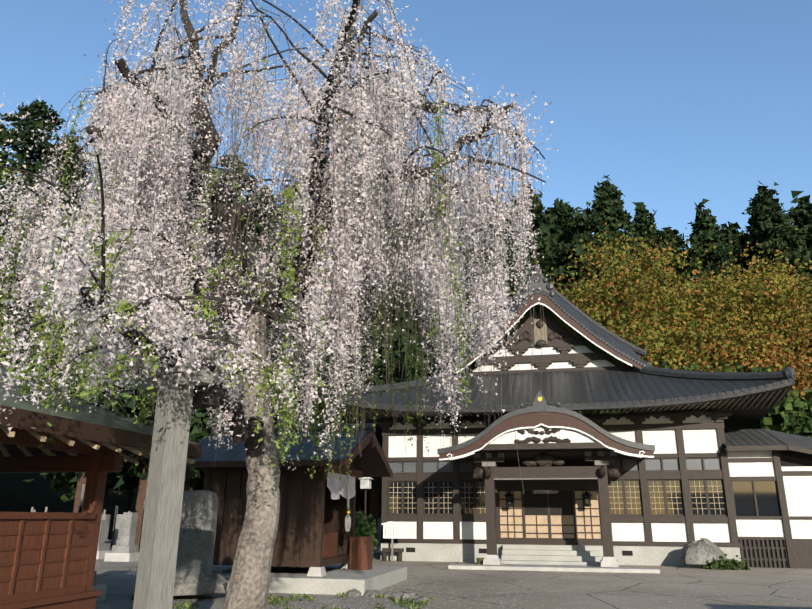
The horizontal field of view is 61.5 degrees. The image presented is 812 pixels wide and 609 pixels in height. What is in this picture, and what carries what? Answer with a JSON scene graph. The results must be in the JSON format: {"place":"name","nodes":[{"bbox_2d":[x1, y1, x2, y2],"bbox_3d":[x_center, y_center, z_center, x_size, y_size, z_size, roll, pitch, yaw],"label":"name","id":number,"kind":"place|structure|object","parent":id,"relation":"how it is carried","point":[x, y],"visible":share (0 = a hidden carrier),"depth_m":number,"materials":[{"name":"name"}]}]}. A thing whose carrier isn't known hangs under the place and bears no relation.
{"place":"outdoors","nodes":[
{"label":"outdoors","id":0,"kind":"place"},
{"bbox_2d":[0,473,363,539],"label":"hillside","id":1,"kind":"structure","parent":0,"point":[18,493],"depth_m":45.72,"materials":[{"name":"green plant"}]},
{"bbox_2d":[23,117,777,544],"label":"forest trunks","id":2,"kind":"object","parent":1,"relation":"on","point":[373,503],"depth_m":33.11,"materials":[{"name":"brown wood"}]},
{"bbox_2d":[0,99,811,500],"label":"evergreen trees","id":3,"kind":"object","parent":2,"relation":"attached to","point":[560,225],"visible":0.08,"depth_m":60.23,"materials":[{"name":"green plant"}]},
{"bbox_2d":[48,336,811,501],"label":"understorey foliage","id":4,"kind":"object","parent":1,"relation":"on","point":[791,412],"depth_m":36.60,"materials":[{"name":"green plant"}]},
{"bbox_2d":[0,0,811,248],"label":"sky","id":5,"kind":"structure","parent":0,"point":[681,103],"materials":[{"name":"blue"}]},
{"bbox_2d":[95,559,811,608],"bbox_3d":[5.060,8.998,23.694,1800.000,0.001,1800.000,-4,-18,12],"label":"ground","id":6,"kind":"structure","parent":0,"point":[790,581],"depth_m":15.56,"materials":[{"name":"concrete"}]},
{"bbox_2d":[95,553,419,608],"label":"gravel bed","id":7,"kind":"object","parent":6,"relation":"on","point":[117,597],"visible":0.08,"depth_m":12.74,"materials":[{"name":"grey gravel"}]},
{"bbox_2d":[0,364,201,608],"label":"statue pavilion","id":8,"kind":"structure","parent":7,"relation":"on","point":[47,560],"depth_m":7.94,"materials":[{"name":"wood"}]},
{"bbox_2d":[133,363,212,608],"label":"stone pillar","id":9,"kind":"structure","parent":7,"relation":"on","point":[156,571],"depth_m":6.56,"materials":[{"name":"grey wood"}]},
{"bbox_2d":[173,490,227,595],"bbox_3d":[-4.130,4.620,13.329,1.452,1.908,1.086,-4,-18,12],"label":"stone stele","id":10,"kind":"object","parent":7,"relation":"on","point":[196,574],"visible":0.9,"depth_m":13.23,"materials":[{"name":"grey stone"}]},
{"bbox_2d":[31,484,380,601],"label":"gravestones","id":11,"kind":"object","parent":7,"relation":"on","point":[119,546],"visible":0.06,"depth_m":24.19,"materials":[{"name":"stone"}]},
{"bbox_2d":[128,591,435,608],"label":"grass tufts","id":12,"kind":"object","parent":7,"relation":"on","point":[411,605],"visible":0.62,"depth_m":12.19,"materials":[{"name":"green plant"}]},
{"bbox_2d":[355,511,377,560],"bbox_3d":[-2.232,8.403,24.702,2.288,1.839,3.180,-4,-18,12],"label":"shrub","id":13,"kind":"object","parent":7,"relation":"on","point":[365,530],"visible":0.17,"depth_m":24.44,"materials":[{"name":"green plant"}]},
{"bbox_2d":[359,477,373,524],"bbox_3d":[-1.551,8.051,25.867,0.500,3.040,0.500,-4,-18,12],"label":"corner lantern","id":14,"kind":"object","parent":7,"relation":"on","point":[365,483],"visible":0.73,"depth_m":26.07,"materials":[{"name":"white wood"}]},
{"bbox_2d":[345,589,429,603],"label":"edging stones","id":15,"kind":"object","parent":7,"relation":"on","point":[386,594],"visible":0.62,"depth_m":13.22,"materials":[{"name":"grey stone"}]},
{"bbox_2d":[0,0,545,608],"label":"cherry tree","id":16,"kind":"object","parent":6,"relation":"on","point":[248,586],"visible":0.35,"depth_m":9.09,"materials":[{"name":"plant"}]},
{"bbox_2d":[0,6,479,478],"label":"fresh cherry leaves","id":17,"kind":"object","parent":16,"relation":"attached to","point":[91,393],"visible":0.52,"depth_m":8.10,"materials":[{"name":"green plant"}]},
{"bbox_2d":[0,0,545,490],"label":"cherry twigs","id":18,"kind":"object","parent":16,"relation":"attached to","point":[386,240],"visible":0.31,"depth_m":8.93,"materials":[{"name":"plant"}]},
{"bbox_2d":[0,0,558,469],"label":"cherry blossoms","id":19,"kind":"object","parent":16,"relation":"attached to","point":[344,254],"visible":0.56,"depth_m":8.71,"materials":[{"name":"white plant"}]},
{"bbox_2d":[218,149,426,473],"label":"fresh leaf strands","id":20,"kind":"object","parent":16,"relation":"attached to","point":[351,375],"visible":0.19,"depth_m":11.48},
{"bbox_2d":[218,215,428,479],"bbox_3d":[-1.143,0.220,11.958,2.618,5.647,3.686,-10,-20,30],"label":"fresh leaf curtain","id":21,"kind":"object","parent":20,"relation":"attached to","point":[351,391],"visible":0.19,"depth_m":11.38,"materials":[{"name":"green plant"}]},
{"bbox_2d":[186,423,406,595],"bbox_3d":[-2.671,4.751,16.398,4.600,3.676,4.250,-4,-18,12],"label":"shrine","id":22,"kind":"object","parent":6,"relation":"on","point":[316,539],"visible":0.67,"depth_m":15.31,"materials":[{"name":"wood"}]},
{"bbox_2d":[381,521,402,561],"bbox_3d":[-0.496,8.490,24.456,0.800,1.370,0.170,-4,-18,12],"label":"notice board","id":23,"kind":"object","parent":6,"relation":"on","point":[392,530],"visible":1,"depth_m":24.52,"materials":[{"name":"white wood"}]},
{"bbox_2d":[382,548,403,561],"bbox_3d":[-0.472,9.003,24.537,0.750,0.440,0.250,-4,-18,12],"label":"bench","id":24,"kind":"object","parent":6,"relation":"on","point":[386,550],"visible":0.98,"depth_m":24.47,"materials":[{"name":"brown wood"}]},
{"bbox_2d":[101,563,811,608],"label":"fallen petals","id":25,"kind":"object","parent":6,"relation":"on","point":[501,593],"visible":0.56,"depth_m":13.38,"materials":[{"name":"pink plant"}]},
{"bbox_2d":[118,254,811,511],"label":"broadleaf trunks","id":26,"kind":"object","parent":6,"relation":"on","point":[130,494],"depth_m":40.86,"materials":[{"name":"brown plant"}]},
{"bbox_2d":[461,223,811,382],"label":"autumn trees","id":27,"kind":"object","parent":26,"relation":"attached to","point":[700,314],"visible":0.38,"depth_m":42.72,"materials":[{"name":"yellow plant"}]},
{"bbox_2d":[692,277,811,399],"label":"autumn tree foliage","id":28,"kind":"object","parent":26,"relation":"attached to","point":[803,378],"visible":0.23,"depth_m":41.57,"materials":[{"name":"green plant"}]},
{"bbox_2d":[476,558,483,564],"bbox_3d":[2.399,8.317,22.009,0.260,0.270,0.247,-4,-18,12],"label":"potted plant","id":29,"kind":"object","parent":6,"relation":"on","point":[479,561],"visible":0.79,"depth_m":21.92,"materials":[{"name":"green plant"}]},
{"bbox_2d":[437,391,659,573],"bbox_3d":[4.673,5.879,22.802,6.700,5.419,3.850,-4,-18,12],"label":"temple porch","id":30,"kind":"object","parent":6,"relation":"on","point":[559,432],"visible":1,"depth_m":21.87,"materials":[{"name":"brown wood"}]},
{"bbox_2d":[330,386,788,565],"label":"temple hall","id":31,"kind":"structure","parent":6,"relation":"on","point":[671,498],"depth_m":24.18,"materials":[{"name":"white paint"}]},
{"bbox_2d":[321,262,795,440],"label":"temple roof","id":32,"kind":"structure","parent":31,"relation":"on","point":[588,362],"depth_m":26.91,"materials":[{"name":"grey tile"}]},
{"bbox_2d":[680,538,735,569],"bbox_3d":[9.629,8.025,21.872,1.721,1.043,1.041,0,-17,2],"label":"garden rock","id":33,"kind":"object","parent":6,"relation":"on","point":[701,550],"visible":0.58,"depth_m":21.56,"materials":[{"name":"stone"}]},
{"bbox_2d":[691,553,749,569],"bbox_3d":[9.880,8.077,21.503,1.718,0.604,1.056,-4,-18,12],"label":"shrub","id":34,"kind":"object","parent":6,"relation":"on","point":[723,564],"visible":0.96,"depth_m":21.26,"materials":[{"name":"green plant"}]},
{"bbox_2d":[723,429,811,568],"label":"side building","id":35,"kind":"structure","parent":6,"relation":"on","point":[771,477],"depth_m":22.78,"materials":[{"name":"white paint"}]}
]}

